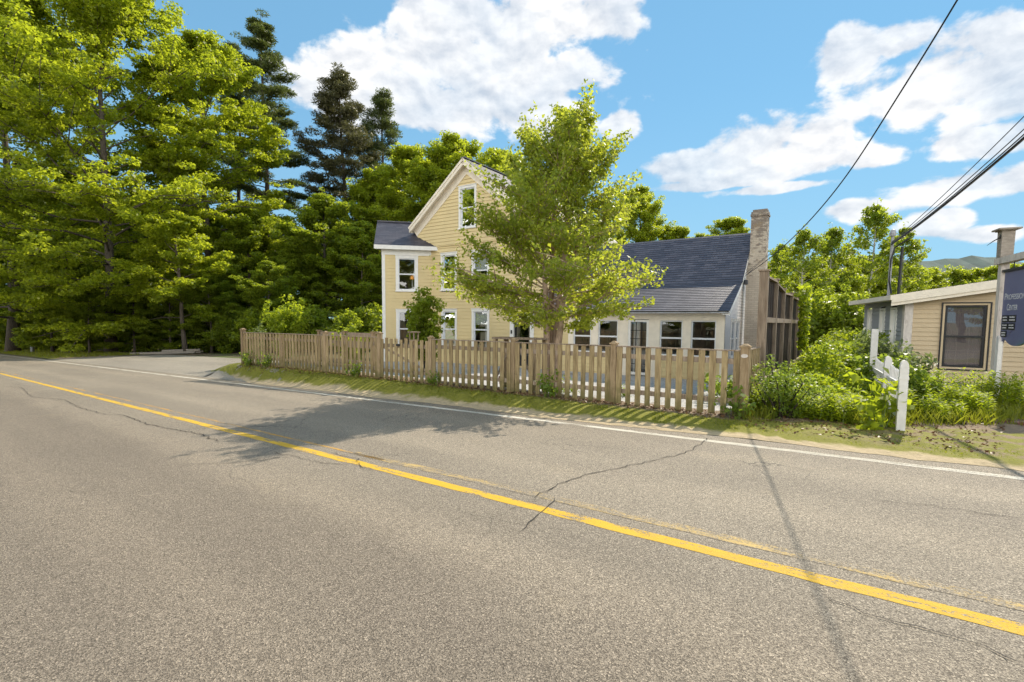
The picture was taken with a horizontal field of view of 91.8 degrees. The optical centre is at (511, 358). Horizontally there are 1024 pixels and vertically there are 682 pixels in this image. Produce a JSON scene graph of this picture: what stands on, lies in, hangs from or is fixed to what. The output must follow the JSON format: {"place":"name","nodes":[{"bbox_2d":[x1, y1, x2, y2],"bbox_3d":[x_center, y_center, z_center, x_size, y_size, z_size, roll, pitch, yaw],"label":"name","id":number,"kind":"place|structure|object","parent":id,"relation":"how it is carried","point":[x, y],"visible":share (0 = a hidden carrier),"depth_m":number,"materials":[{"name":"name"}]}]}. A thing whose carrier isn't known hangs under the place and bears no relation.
{"place":"outdoors","nodes":[
{"label":"outdoors","id":0,"kind":"place"},
{"bbox_2d":[0,347,143,358],"bbox_3d":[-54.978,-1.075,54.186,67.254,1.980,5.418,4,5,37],"label":"forest edge grass","id":1,"kind":"structure","parent":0,"point":[49,353],"depth_m":37.48,"materials":[{"name":"green plant"}]},
{"bbox_2d":[49,354,337,376],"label":"driveway","id":2,"kind":"structure","parent":0,"point":[200,366],"depth_m":25.77,"materials":[{"name":"grey asphalt"}]},
{"bbox_2d":[0,348,1020,468],"bbox_3d":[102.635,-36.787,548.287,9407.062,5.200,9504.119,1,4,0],"label":"ground","id":3,"kind":"structure","parent":0,"point":[236,354],"depth_m":35.26,"materials":[{"name":"green plant"}]},
{"bbox_2d":[0,267,76,351],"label":"leafy tree","id":4,"kind":"object","parent":3,"relation":"on","point":[18,332],"visible":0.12,"depth_m":40.91,"materials":[{"name":"green plant"}]},
{"bbox_2d":[8,240,116,352],"bbox_3d":[-35.509,-4.870,39.897,7.137,9.088,6.730,-2,5,-29],"label":"leafy tree","id":5,"kind":"object","parent":3,"relation":"on","point":[84,269],"visible":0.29,"depth_m":38.70,"materials":[{"name":"green plant"}]},
{"bbox_2d":[0,0,133,351],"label":"maple tree","id":6,"kind":"object","parent":3,"relation":"on","point":[11,339],"visible":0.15,"depth_m":42.99,"materials":[{"name":"green plant"}]},
{"bbox_2d":[52,286,118,352],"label":"leafy tree","id":7,"kind":"object","parent":3,"relation":"on","point":[79,313],"visible":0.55,"depth_m":37.88,"materials":[{"name":"green plant"}]},
{"bbox_2d":[88,275,163,352],"bbox_3d":[-30.136,-3.664,39.449,4.884,6.596,5.180,0,4,-7],"label":"leafy tree","id":8,"kind":"object","parent":3,"relation":"on","point":[123,305],"visible":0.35,"depth_m":38.47,"materials":[{"name":"green plant"}]},
{"bbox_2d":[0,0,272,352],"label":"maple tree","id":9,"kind":"object","parent":3,"relation":"on","point":[98,27],"visible":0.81,"depth_m":36.52,"materials":[{"name":"green plant"}]},
{"bbox_2d":[93,186,204,340],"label":"leafy tree","id":10,"kind":"object","parent":3,"relation":"on","point":[119,256],"visible":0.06,"depth_m":52.68,"materials":[{"name":"green plant"}]},
{"bbox_2d":[127,272,201,349],"bbox_3d":[-26.948,-3.592,38.816,5.065,6.449,4.776,1,4,2],"label":"leafy tree","id":11,"kind":"object","parent":3,"relation":"on","point":[170,343],"visible":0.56,"depth_m":38.06,"materials":[{"name":"green plant"}]},
{"bbox_2d":[111,204,238,353],"bbox_3d":[-25.157,-5.867,37.417,8.117,11.123,7.670,1,4,0],"label":"maple tree","id":12,"kind":"object","parent":3,"relation":"on","point":[178,225],"visible":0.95,"depth_m":36.19,"materials":[{"name":"green plant"}]},
{"bbox_2d":[175,313,212,350],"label":"woodland shrub","id":13,"kind":"object","parent":3,"relation":"on","point":[192,335],"visible":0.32,"depth_m":39.43,"materials":[{"name":"green plant"}]},
{"bbox_2d":[64,341,336,352],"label":"undergrowth","id":14,"kind":"object","parent":3,"relation":"on","point":[159,347],"visible":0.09,"depth_m":40.47,"materials":[{"name":"green plant"}]},
{"bbox_2d":[110,24,299,346],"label":"maple tree","id":15,"kind":"object","parent":3,"relation":"on","point":[194,43],"visible":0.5,"depth_m":42.96,"materials":[{"name":"green plant"}]},
{"bbox_2d":[176,266,243,352],"bbox_3d":[-23.211,-3.751,38.328,5.296,6.743,4.993,3,5,33],"label":"leafy tree","id":16,"kind":"object","parent":3,"relation":"on","point":[213,285],"visible":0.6,"depth_m":37.52,"materials":[{"name":"green plant"}]},
{"bbox_2d":[203,313,240,353],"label":"woodland shrub","id":17,"kind":"object","parent":3,"relation":"on","point":[224,327],"visible":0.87,"depth_m":37.49,"materials":[{"name":"green plant"}]},
{"bbox_2d":[193,258,256,343],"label":"leafy tree","id":18,"kind":"object","parent":3,"relation":"on","point":[232,284],"visible":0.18,"depth_m":39.81,"materials":[{"name":"green plant"}]},
{"bbox_2d":[207,30,280,237],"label":"pine tree","id":19,"kind":"object","parent":3,"relation":"on","point":[248,95],"visible":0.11,"depth_m":59.60,"materials":[{"name":"green plant"}]},
{"bbox_2d":[175,194,316,332],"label":"leafy tree","id":20,"kind":"object","parent":3,"relation":"on","point":[250,227],"visible":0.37,"depth_m":42.84,"materials":[{"name":"green plant"}]},
{"bbox_2d":[229,307,276,353],"bbox_3d":[-18.663,-1.985,35.870,3.457,3.547,3.259,1,4,8],"label":"woodland shrub","id":21,"kind":"object","parent":3,"relation":"on","point":[250,318],"visible":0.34,"depth_m":35.44,"materials":[{"name":"green plant"}]},
{"bbox_2d":[218,8,317,302],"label":"pine tree","id":22,"kind":"object","parent":3,"relation":"on","point":[261,39],"visible":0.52,"depth_m":53.08,"materials":[{"name":"green plant"}]},
{"bbox_2d":[228,256,311,351],"bbox_3d":[-18.434,-4.079,37.889,5.756,7.329,5.427,0,4,-11],"label":"leafy tree","id":23,"kind":"object","parent":3,"relation":"on","point":[266,269],"visible":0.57,"depth_m":36.94,"materials":[{"name":"green plant"}]},
{"bbox_2d":[240,244,320,336],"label":"leafy tree","id":24,"kind":"object","parent":3,"relation":"on","point":[286,257],"visible":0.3,"depth_m":41.63,"materials":[{"name":"green plant"}]},
{"bbox_2d":[259,294,315,363],"bbox_3d":[-9.728,-1.209,21.545,2.198,3.214,2.180,1,4,0],"label":"shrub","id":25,"kind":"object","parent":3,"relation":"on","point":[284,321],"visible":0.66,"depth_m":21.14,"materials":[{"name":"green plant"}]},
{"bbox_2d":[296,302,334,351],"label":"woodland shrub","id":26,"kind":"object","parent":3,"relation":"on","point":[319,316],"visible":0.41,"depth_m":37.39,"materials":[{"name":"green plant"}]},
{"bbox_2d":[258,187,380,337],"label":"leafy tree","id":27,"kind":"object","parent":3,"relation":"on","point":[325,211],"visible":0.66,"depth_m":43.20,"materials":[{"name":"green plant"}]},
{"bbox_2d":[292,62,383,281],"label":"pine tree","id":28,"kind":"object","parent":3,"relation":"on","point":[338,86],"visible":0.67,"depth_m":53.48,"materials":[{"name":"green plant"}]},
{"bbox_2d":[311,215,381,324],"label":"leafy tree","id":29,"kind":"object","parent":3,"relation":"on","point":[361,235],"visible":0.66,"depth_m":42.15,"materials":[{"name":"green plant"}]},
{"bbox_2d":[325,308,368,339],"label":"woodland shrub","id":30,"kind":"object","parent":3,"relation":"on","point":[342,320],"visible":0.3,"depth_m":35.49,"materials":[{"name":"green plant"}]},
{"bbox_2d":[352,302,382,350],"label":"woodland shrub","id":31,"kind":"object","parent":3,"relation":"on","point":[372,320],"visible":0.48,"depth_m":37.30,"materials":[{"name":"green plant"}]},
{"bbox_2d":[322,166,414,308],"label":"leafy tree","id":32,"kind":"object","parent":3,"relation":"on","point":[380,176],"visible":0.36,"depth_m":49.08,"materials":[{"name":"green plant"}]},
{"bbox_2d":[352,87,420,294],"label":"pine tree","id":33,"kind":"object","parent":3,"relation":"on","point":[382,100],"visible":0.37,"depth_m":58.46,"materials":[{"name":"green plant"}]},
{"bbox_2d":[353,142,434,307],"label":"leafy tree","id":34,"kind":"object","parent":3,"relation":"on","point":[399,155],"visible":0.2,"depth_m":49.84,"materials":[{"name":"green plant"}]},
{"bbox_2d":[403,286,446,371],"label":"sapling","id":35,"kind":"object","parent":3,"relation":"on","point":[421,323],"visible":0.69,"depth_m":19.23,"materials":[{"name":"green plant"}]},
{"bbox_2d":[393,129,505,221],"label":"leafy tree","id":36,"kind":"object","parent":3,"relation":"on","point":[453,148],"visible":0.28,"depth_m":47.04,"materials":[{"name":"green plant"}]},
{"bbox_2d":[479,146,521,175],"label":"leafy tree","id":37,"kind":"object","parent":3,"relation":"on","point":[495,162],"visible":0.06,"depth_m":51.95,"materials":[{"name":"green plant"}]},
{"bbox_2d":[301,361,791,410],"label":"gravel yard","id":38,"kind":"structure","parent":3,"relation":"on","point":[672,402],"depth_m":16.60,"materials":[{"name":"grey gravel"}]},
{"bbox_2d":[316,330,376,372],"bbox_3d":[-5.442,-0.160,16.185,3.051,1.488,0.160,4,5,36],"label":"rail fence","id":39,"kind":"object","parent":38,"relation":"on","point":[372,334],"visible":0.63,"depth_m":16.03,"materials":[{"name":"brown wood"}]},
{"bbox_2d":[492,337,548,391],"bbox_3d":[0.180,0.194,11.649,1.240,1.369,0.550,3,5,35],"label":"potting table","id":40,"kind":"object","parent":38,"relation":"on","point":[544,340],"visible":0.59,"depth_m":11.47,"materials":[{"name":"brown wood"}]},
{"bbox_2d":[422,79,667,392],"bbox_3d":[0.640,-2.673,12.360,6.240,7.238,6.430,1,4,0],"label":"birch tree","id":41,"kind":"object","parent":38,"relation":"on","point":[573,160],"visible":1,"depth_m":11.45,"materials":[{"name":"green plant"}]},
{"bbox_2d":[374,156,770,381],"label":"yellow house","id":42,"kind":"structure","parent":3,"relation":"on","point":[706,296],"depth_m":21.93,"materials":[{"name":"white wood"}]},
{"bbox_2d":[395,255,418,291],"bbox_3d":[-5.149,-4.157,24.309,1.130,1.780,0.175,0,4,-11],"label":"window","id":43,"kind":"structure","parent":42,"relation":"in","point":[408,257],"depth_m":24.27,"materials":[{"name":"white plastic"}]},
{"bbox_2d":[440,251,456,290],"bbox_3d":[-3.027,-4.164,23.842,0.969,1.840,0.740,0,4,0],"label":"window","id":44,"kind":"structure","parent":42,"relation":"in","point":[449,255],"depth_m":23.89,"materials":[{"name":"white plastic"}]},
{"bbox_2d":[441,309,456,345],"bbox_3d":[-3.032,-1.445,24.029,0.954,1.910,0.730,0,4,0],"label":"window","id":45,"kind":"structure","parent":42,"relation":"in","point":[449,327],"depth_m":24.04,"materials":[{"name":"white plastic"}]},
{"bbox_2d":[458,183,476,229],"bbox_3d":[-2.041,-6.995,22.912,1.004,1.980,0.764,0,4,0],"label":"window","id":46,"kind":"structure","parent":42,"relation":"in","point":[465,222],"depth_m":22.96,"materials":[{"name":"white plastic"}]},
{"bbox_2d":[471,308,489,346],"bbox_3d":[-1.409,-1.355,22.993,1.090,1.910,0.277,3,5,34],"label":"window","id":47,"kind":"structure","parent":42,"relation":"in","point":[479,317],"depth_m":23.01,"materials":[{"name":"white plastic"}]},
{"bbox_2d":[628,320,648,374],"bbox_3d":[4.814,-0.417,18.817,0.806,2.080,0.210,3,5,34],"label":"french door","id":48,"kind":"structure","parent":42,"relation":"in","point":[636,340],"depth_m":18.87,"materials":[{"name":"wood"}]},
{"bbox_2d":[658,319,683,355],"bbox_3d":[5.783,-0.737,18.029,0.949,1.350,0.175,3,5,34],"label":"sunroom window","id":49,"kind":"structure","parent":42,"relation":"in","point":[660,338],"depth_m":18.02,"materials":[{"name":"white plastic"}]},
{"bbox_2d":[689,319,717,357],"bbox_3d":[6.713,-0.682,17.394,0.975,1.350,0.175,3,5,34],"label":"sunroom window","id":50,"kind":"structure","parent":42,"relation":"in","point":[691,321],"depth_m":17.39,"materials":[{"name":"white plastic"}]},
{"bbox_2d":[746,0,957,274],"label":"overhead wire","id":51,"kind":"object","parent":42,"relation":"attached to","point":[945,19],"visible":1,"depth_m":7.14,"materials":[{"name":"metal"}]},
{"bbox_2d":[212,362,1023,470],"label":"grass verge","id":52,"kind":"object","parent":3,"relation":"on","point":[1012,437],"depth_m":7.49,"materials":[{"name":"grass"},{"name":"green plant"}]},
{"bbox_2d":[239,328,751,418],"bbox_3d":[-2.699,0.018,12.313,15.736,1.327,0.160,3,5,35],"label":"picket fence","id":53,"kind":"object","parent":52,"relation":"on","point":[613,389],"visible":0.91,"depth_m":10.17,"materials":[{"name":"brown wood"}]},
{"bbox_2d":[536,368,564,397],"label":"fence weed","id":54,"kind":"object","parent":52,"relation":"on","point":[546,386],"visible":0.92,"depth_m":9.71,"materials":[{"name":"green plant"}]},
{"bbox_2d":[238,363,1004,453],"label":"fallen leaves","id":55,"kind":"object","parent":52,"relation":"on","point":[686,411],"visible":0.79,"depth_m":8.04,"materials":[{"name":"plant"}]},
{"bbox_2d":[713,382,756,419],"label":"fence weed","id":56,"kind":"object","parent":52,"relation":"on","point":[734,409],"visible":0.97,"depth_m":7.75,"materials":[{"name":"green plant"}]},
{"bbox_2d":[748,347,760,403],"bbox_3d":[4.096,0.359,8.501,0.062,1.069,1.490,3,5,34],"label":"return fence","id":57,"kind":"object","parent":52,"relation":"on","point":[754,356],"visible":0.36,"depth_m":8.56,"materials":[{"name":"brown wood"}]},
{"bbox_2d":[785,389,839,420],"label":"goldenrod clump","id":58,"kind":"object","parent":52,"relation":"on","point":[829,400],"visible":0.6,"depth_m":7.78,"materials":[{"name":"green plant"}]},
{"bbox_2d":[815,392,862,422],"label":"goldenrod clump","id":59,"kind":"object","parent":52,"relation":"on","point":[849,404],"visible":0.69,"depth_m":7.60,"materials":[{"name":"green plant"}]},
{"bbox_2d":[840,367,914,430],"bbox_3d":[5.289,0.641,7.026,0.896,1.004,0.839,1,4,0],"label":"bush","id":60,"kind":"object","parent":52,"relation":"on","point":[869,406],"visible":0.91,"depth_m":7.10,"materials":[{"name":"green plant"}]},
{"bbox_2d":[740,387,1023,425],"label":"long grass","id":61,"kind":"structure","parent":52,"relation":"on","point":[1011,413],"depth_m":7.48,"materials":[{"name":"green plant"}]},
{"bbox_2d":[907,385,948,418],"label":"goldenrod clump","id":62,"kind":"object","parent":52,"relation":"on","point":[916,398],"visible":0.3,"depth_m":7.95,"materials":[{"name":"green plant"}]},
{"bbox_2d":[910,393,969,422],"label":"goldenrod clump","id":63,"kind":"object","parent":52,"relation":"on","point":[941,405],"visible":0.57,"depth_m":7.73,"materials":[{"name":"green plant"}]},
{"bbox_2d":[614,183,677,243],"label":"leafy tree","id":64,"kind":"object","parent":3,"relation":"on","point":[647,214],"visible":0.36,"depth_m":51.32,"materials":[{"name":"green plant"}]},
{"bbox_2d":[658,225,691,239],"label":"leafy tree","id":65,"kind":"object","parent":3,"relation":"on","point":[678,232],"visible":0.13,"depth_m":52.29,"materials":[{"name":"green plant"}]},
{"bbox_2d":[705,216,750,235],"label":"leafy tree","id":66,"kind":"object","parent":3,"relation":"on","point":[733,224],"visible":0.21,"depth_m":60.33,"materials":[{"name":"green plant"}]},
{"bbox_2d":[756,269,808,391],"bbox_3d":[7.573,-0.368,13.493,0.184,3.090,10.701,3,5,34],"label":"privacy screen","id":67,"kind":"object","parent":3,"relation":"on","point":[778,320],"visible":0.43,"depth_m":10.46,"materials":[{"name":"wood"}]},
{"bbox_2d":[796,282,813,350],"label":"creeper","id":68,"kind":"object","parent":67,"relation":"hanging from","point":[805,296],"visible":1,"depth_m":13.32,"materials":[{"name":"green plant"}]},
{"bbox_2d":[768,239,803,286],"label":"birch tree","id":69,"kind":"object","parent":3,"relation":"on","point":[774,261],"visible":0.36,"depth_m":38.98,"materials":[{"name":"green plant"}]},
{"bbox_2d":[749,354,831,419],"bbox_3d":[4.394,0.475,8.052,1.295,1.096,1.085,1,4,0],"label":"azalea bush","id":70,"kind":"object","parent":3,"relation":"on","point":[784,398],"visible":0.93,"depth_m":7.87,"materials":[{"name":"green plant"}]},
{"bbox_2d":[770,224,838,303],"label":"birch tree","id":71,"kind":"object","parent":3,"relation":"on","point":[802,237],"visible":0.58,"depth_m":32.40,"materials":[{"name":"green plant"}]},
{"bbox_2d":[807,289,840,350],"bbox_3d":[14.712,-1.489,23.929,2.978,3.742,3.296,-2,5,-30],"label":"bush","id":72,"kind":"object","parent":3,"relation":"on","point":[818,311],"visible":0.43,"depth_m":23.30,"materials":[{"name":"green plant"}]},
{"bbox_2d":[804,223,867,292],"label":"birch tree","id":73,"kind":"object","parent":3,"relation":"on","point":[835,233],"visible":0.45,"depth_m":36.18,"materials":[{"name":"green plant"}]},
{"bbox_2d":[777,326,895,426],"bbox_3d":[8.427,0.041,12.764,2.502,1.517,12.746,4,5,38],"label":"thicket","id":74,"kind":"object","parent":3,"relation":"on","point":[833,363],"visible":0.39,"depth_m":9.89,"materials":[{"name":"green plant"}]},
{"bbox_2d":[811,284,871,337],"bbox_3d":[15.568,-1.673,22.964,3.131,3.555,2.829,1,4,3],"label":"bush","id":75,"kind":"object","parent":3,"relation":"on","point":[848,313],"visible":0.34,"depth_m":22.57,"materials":[{"name":"green plant"}]},
{"bbox_2d":[821,275,880,307],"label":"leafy tree","id":76,"kind":"object","parent":3,"relation":"on","point":[856,285],"visible":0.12,"depth_m":32.91,"materials":[{"name":"green plant"}]},
{"bbox_2d":[833,197,910,294],"bbox_3d":[24.982,-5.925,34.653,4.910,10.335,4.611,1,4,0],"label":"birch tree","id":77,"kind":"object","parent":3,"relation":"on","point":[877,213],"visible":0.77,"depth_m":34.02,"materials":[{"name":"green plant"}]},
{"bbox_2d":[850,353,894,390],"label":"bush","id":78,"kind":"object","parent":3,"relation":"on","point":[866,367],"visible":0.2,"depth_m":9.80,"materials":[{"name":"green plant"}]},
{"bbox_2d":[869,329,908,430],"bbox_3d":[6.334,0.354,8.425,0.112,1.670,3.461,3,5,30],"label":"white picket fence","id":79,"kind":"object","parent":3,"relation":"on","point":[901,374],"visible":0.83,"depth_m":7.62,"materials":[{"name":"white wood"}]},
{"bbox_2d":[838,327,940,381],"bbox_3d":[8.187,0.103,10.904,1.865,1.577,1.708,4,5,37],"label":"bush","id":80,"kind":"object","parent":3,"relation":"on","point":[884,347],"visible":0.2,"depth_m":10.61,"materials":[{"name":"green plant"}]},
{"bbox_2d":[866,221,935,293],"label":"birch tree","id":81,"kind":"object","parent":3,"relation":"on","point":[912,246],"visible":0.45,"depth_m":34.67,"materials":[{"name":"green plant"}]},
{"bbox_2d":[873,352,941,403],"bbox_3d":[6.901,0.459,8.641,0.887,1.107,1.001,1,4,0],"label":"bush","id":82,"kind":"object","parent":3,"relation":"on","point":[917,375],"visible":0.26,"depth_m":8.44,"materials":[{"name":"green plant"}]},
{"bbox_2d":[912,265,952,288],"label":"leafy tree","id":83,"kind":"object","parent":3,"relation":"on","point":[939,280],"visible":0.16,"depth_m":75.75,"materials":[{"name":"green plant"}]},
{"bbox_2d":[849,279,1023,387],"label":"office building","id":84,"kind":"structure","parent":3,"relation":"on","point":[950,328],"depth_m":12.81,"materials":[{"name":"wood"}]},
{"bbox_2d":[887,229,896,295],"bbox_3d":[10.499,-2.647,13.736,0.160,1.850,0.152,1,4,0],"label":"service mast","id":85,"kind":"object","parent":84,"relation":"on","point":[892,233],"visible":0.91,"depth_m":13.71,"materials":[{"name":"grey metal"}]},
{"bbox_2d":[890,136,1023,244],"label":"overhead wire","id":86,"kind":"object","parent":85,"relation":"attached to","point":[977,177],"visible":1,"depth_m":9.54,"materials":[{"name":"metal"}]},
{"bbox_2d":[888,307,897,348],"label":"side window","id":87,"kind":"structure","parent":84,"relation":"in","point":[893,311],"depth_m":14.15,"materials":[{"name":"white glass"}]},
{"bbox_2d":[937,302,992,371],"bbox_3d":[11.555,-0.561,12.701,0.890,1.740,0.605,0,4,0],"label":"window","id":88,"kind":"structure","parent":84,"relation":"in","point":[965,327],"depth_m":12.70,"materials":[{"name":"metal"}]},
{"bbox_2d":[915,366,965,396],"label":"goldenrod clump","id":89,"kind":"object","parent":3,"relation":"on","point":[938,379],"visible":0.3,"depth_m":8.49,"materials":[{"name":"green plant"}]},
{"bbox_2d":[923,381,982,408],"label":"goldenrod clump","id":90,"kind":"object","parent":3,"relation":"on","point":[948,392],"visible":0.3,"depth_m":8.13,"materials":[{"name":"green plant"}]},
{"bbox_2d":[943,264,982,285],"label":"leafy tree","id":91,"kind":"object","parent":3,"relation":"on","point":[958,276],"visible":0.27,"depth_m":79.53,"materials":[{"name":"green plant"}]},
{"bbox_2d":[937,389,997,416],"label":"goldenrod clump","id":92,"kind":"object","parent":3,"relation":"on","point":[983,403],"visible":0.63,"depth_m":7.86,"materials":[{"name":"green plant"}]},
{"bbox_2d":[954,369,1008,404],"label":"goldenrod clump","id":93,"kind":"object","parent":3,"relation":"on","point":[974,380],"visible":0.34,"depth_m":8.57,"materials":[{"name":"green plant"}]},
{"bbox_2d":[952,264,1010,284],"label":"leafy tree","id":94,"kind":"object","parent":3,"relation":"on","point":[990,272],"visible":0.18,"depth_m":78.15,"materials":[{"name":"green plant"}]},
{"bbox_2d":[975,369,1023,409],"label":"goldenrod clump","id":95,"kind":"object","parent":3,"relation":"on","point":[1003,393],"visible":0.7,"depth_m":8.33,"materials":[{"name":"green plant"}]},
{"bbox_2d":[989,251,1023,399],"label":"sign post frame","id":96,"kind":"object","parent":3,"relation":"on","point":[1003,263],"visible":0.75,"depth_m":9.31,"materials":[{"name":"white wood"}]},
{"bbox_2d":[988,227,1022,257],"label":"birdhouse","id":97,"kind":"object","parent":96,"relation":"on","point":[1005,239],"visible":0.96,"depth_m":9.21,"materials":[{"name":"beige wood"}]},
{"bbox_2d":[1000,262,1023,345],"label":"hanging sign","id":98,"kind":"object","parent":96,"relation":"hanging from","point":[1012,327],"visible":1,"depth_m":8.87,"materials":[{"name":"wood"}]},
{"bbox_2d":[0,354,1023,681],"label":"road","id":99,"kind":"structure","parent":0,"point":[160,550],"depth_m":3.41,"materials":[{"name":"grey asphalt"}]},
{"bbox_2d":[2,371,383,459],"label":"thin centre line","id":100,"kind":"object","parent":99,"relation":"on","point":[217,421],"visible":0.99,"depth_m":8.14,"materials":[{"name":"yellow paint"}]},
{"bbox_2d":[0,373,1023,635],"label":"line","id":101,"kind":"object","parent":99,"relation":"on","point":[914,601],"visible":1,"depth_m":3.38,"materials":[{"name":"yellow paint"}]},
{"bbox_2d":[3,355,1023,479],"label":"edge line","id":102,"kind":"object","parent":99,"relation":"on","point":[915,465],"visible":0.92,"depth_m":6.71,"materials":[{"name":"white paint"}]},
{"bbox_2d":[351,452,1023,610],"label":"faded centre line","id":103,"kind":"object","parent":99,"relation":"on","point":[954,590],"visible":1,"depth_m":3.42,"materials":[{"name":"yellow paint"}]},
{"bbox_2d":[0,0,1023,318],"label":"sky","id":104,"kind":"structure","parent":0,"point":[734,108],"materials":[{"name":"blue"}]},
{"bbox_2d":[786,255,1022,293],"bbox_3d":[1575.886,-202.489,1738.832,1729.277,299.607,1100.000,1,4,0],"label":"hills","id":105,"kind":"structure","parent":0,"point":[968,262],"depth_m":1642.93,"materials":[{"name":"green plant"}]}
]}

